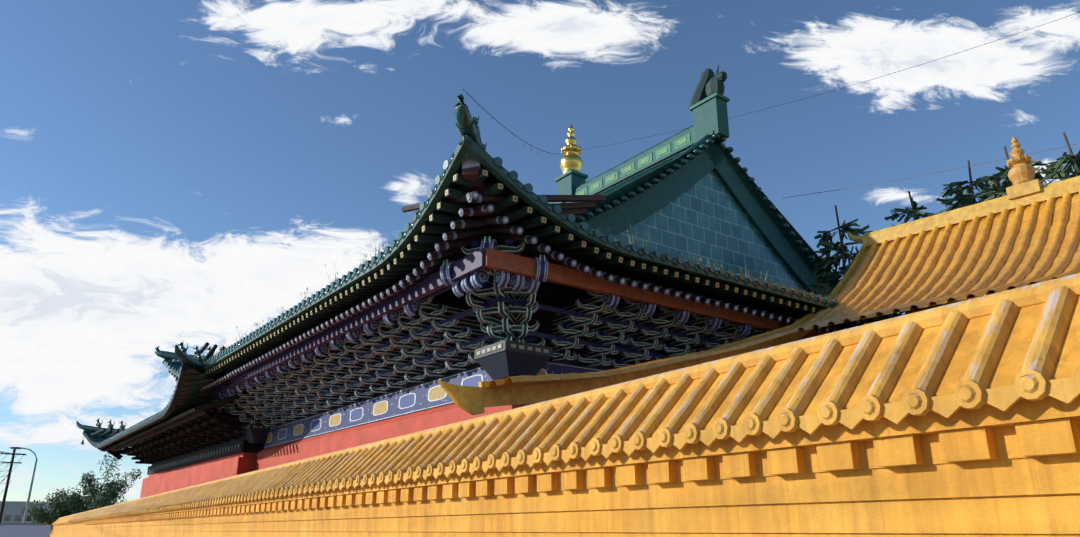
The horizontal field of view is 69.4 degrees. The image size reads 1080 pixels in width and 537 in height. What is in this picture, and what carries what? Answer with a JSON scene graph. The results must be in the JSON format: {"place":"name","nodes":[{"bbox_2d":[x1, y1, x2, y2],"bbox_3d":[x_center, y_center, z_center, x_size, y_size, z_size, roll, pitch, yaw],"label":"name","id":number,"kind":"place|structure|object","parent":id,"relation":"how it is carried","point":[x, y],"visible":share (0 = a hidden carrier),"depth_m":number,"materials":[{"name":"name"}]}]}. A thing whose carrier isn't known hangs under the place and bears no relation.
{"place":"outdoors","nodes":[
{"label":"outdoors","id":0,"kind":"place"},
{"bbox_2d":[0,501,59,524],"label":"distant buildings","id":1,"kind":"structure","parent":0,"point":[11,512],"depth_m":196.85,"materials":[{"name":"paint"}]},
{"bbox_2d":[203,236,805,470],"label":"temple building","id":2,"kind":"structure","parent":0,"point":[376,380],"depth_m":13.07,"materials":[{"name":"wood"}]},
{"bbox_2d":[162,135,885,397],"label":"roof eaves","id":3,"kind":"object","parent":2,"relation":"on","point":[412,273],"visible":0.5,"depth_m":11.17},
{"bbox_2d":[0,12,1079,492],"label":"hanging cables","id":4,"kind":"object","parent":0,"point":[676,130],"visible":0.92,"depth_m":16.95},
{"bbox_2d":[0,0,1079,505],"label":"sky","id":5,"kind":"structure","parent":0,"point":[172,172],"materials":[{"name":"blue"}]},
{"bbox_2d":[202,225,898,362],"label":"roof grass","id":6,"kind":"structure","parent":0,"point":[826,289],"depth_m":13.25,"materials":[{"name":"green plant"}]},
{"label":"ground","id":7,"kind":"structure","parent":0,"visible":0},
{"bbox_2d":[0,523,50,536],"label":"wall","id":8,"kind":"structure","parent":7,"relation":"on","point":[22,530],"depth_m":24.14,"materials":[{"name":"paint"}]},
{"bbox_2d":[20,486,89,533],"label":"poplar tree","id":9,"kind":"object","parent":7,"relation":"on","point":[58,511],"visible":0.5,"depth_m":68.04,"materials":[{"name":"green plant"}]},
{"bbox_2d":[63,452,141,513],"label":"poplar tree","id":10,"kind":"object","parent":7,"relation":"on","point":[107,495],"visible":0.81,"depth_m":66.91,"materials":[{"name":"green plant"}]},
{"bbox_2d":[81,364,277,497],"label":"temple building","id":11,"kind":"structure","parent":7,"relation":"on","point":[216,447],"depth_m":23.34,"materials":[{"name":"red paint"}]},
{"bbox_2d":[76,345,268,447],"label":"hall roof","id":12,"kind":"structure","parent":11,"relation":"on","point":[192,395],"depth_m":20.35,"materials":[{"name":"teal tile"}]},
{"bbox_2d":[155,65,894,383],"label":"hall roof","id":13,"kind":"structure","parent":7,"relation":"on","point":[695,189],"depth_m":16.91,"materials":[{"name":"teal tile"}]},
{"bbox_2d":[43,273,1079,536],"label":"compound wall","id":14,"kind":"structure","parent":7,"relation":"on","point":[959,419],"depth_m":4.25,"materials":[{"name":"yellow tile"}]},
{"bbox_2d":[437,137,1079,414],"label":"tiled roof","id":15,"kind":"structure","parent":7,"relation":"on","point":[1025,231],"depth_m":12.43,"materials":[{"name":"tile"}]},
{"bbox_2d":[804,205,904,321],"bbox_3d":[6.272,2.656,15.591,4.248,8.522,4.190,-2,-19,5],"label":"larch tree","id":16,"kind":"object","parent":7,"relation":"on","point":[827,262],"visible":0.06,"depth_m":16.62,"materials":[{"name":"green plant"}]},
{"bbox_2d":[884,191,953,315],"bbox_3d":[8.200,2.452,15.498,3.811,8.850,3.651,-2,-19,7],"label":"larch tree","id":17,"kind":"object","parent":7,"relation":"on","point":[915,212],"visible":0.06,"depth_m":16.72,"materials":[{"name":"green plant"}]},
{"bbox_2d":[936,160,1000,212],"bbox_3d":[9.381,2.169,15.961,4.062,9.682,4.233,-8,-20,23],"label":"larch tree","id":18,"kind":"object","parent":7,"relation":"on","point":[969,197],"visible":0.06,"depth_m":17.32,"materials":[{"name":"green plant"}]},
{"bbox_2d":[976,146,1051,200],"bbox_3d":[9.502,1.807,14.145,4.066,9.210,4.028,12,-22,-31],"label":"larch tree","id":19,"kind":"object","parent":7,"relation":"on","point":[994,181],"visible":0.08,"depth_m":15.52,"materials":[{"name":"green plant"}]},
{"bbox_2d":[1037,132,1079,184],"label":"larch tree","id":20,"kind":"object","parent":7,"relation":"on","point":[1071,160],"visible":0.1,"depth_m":14.47,"materials":[{"name":"green plant"}]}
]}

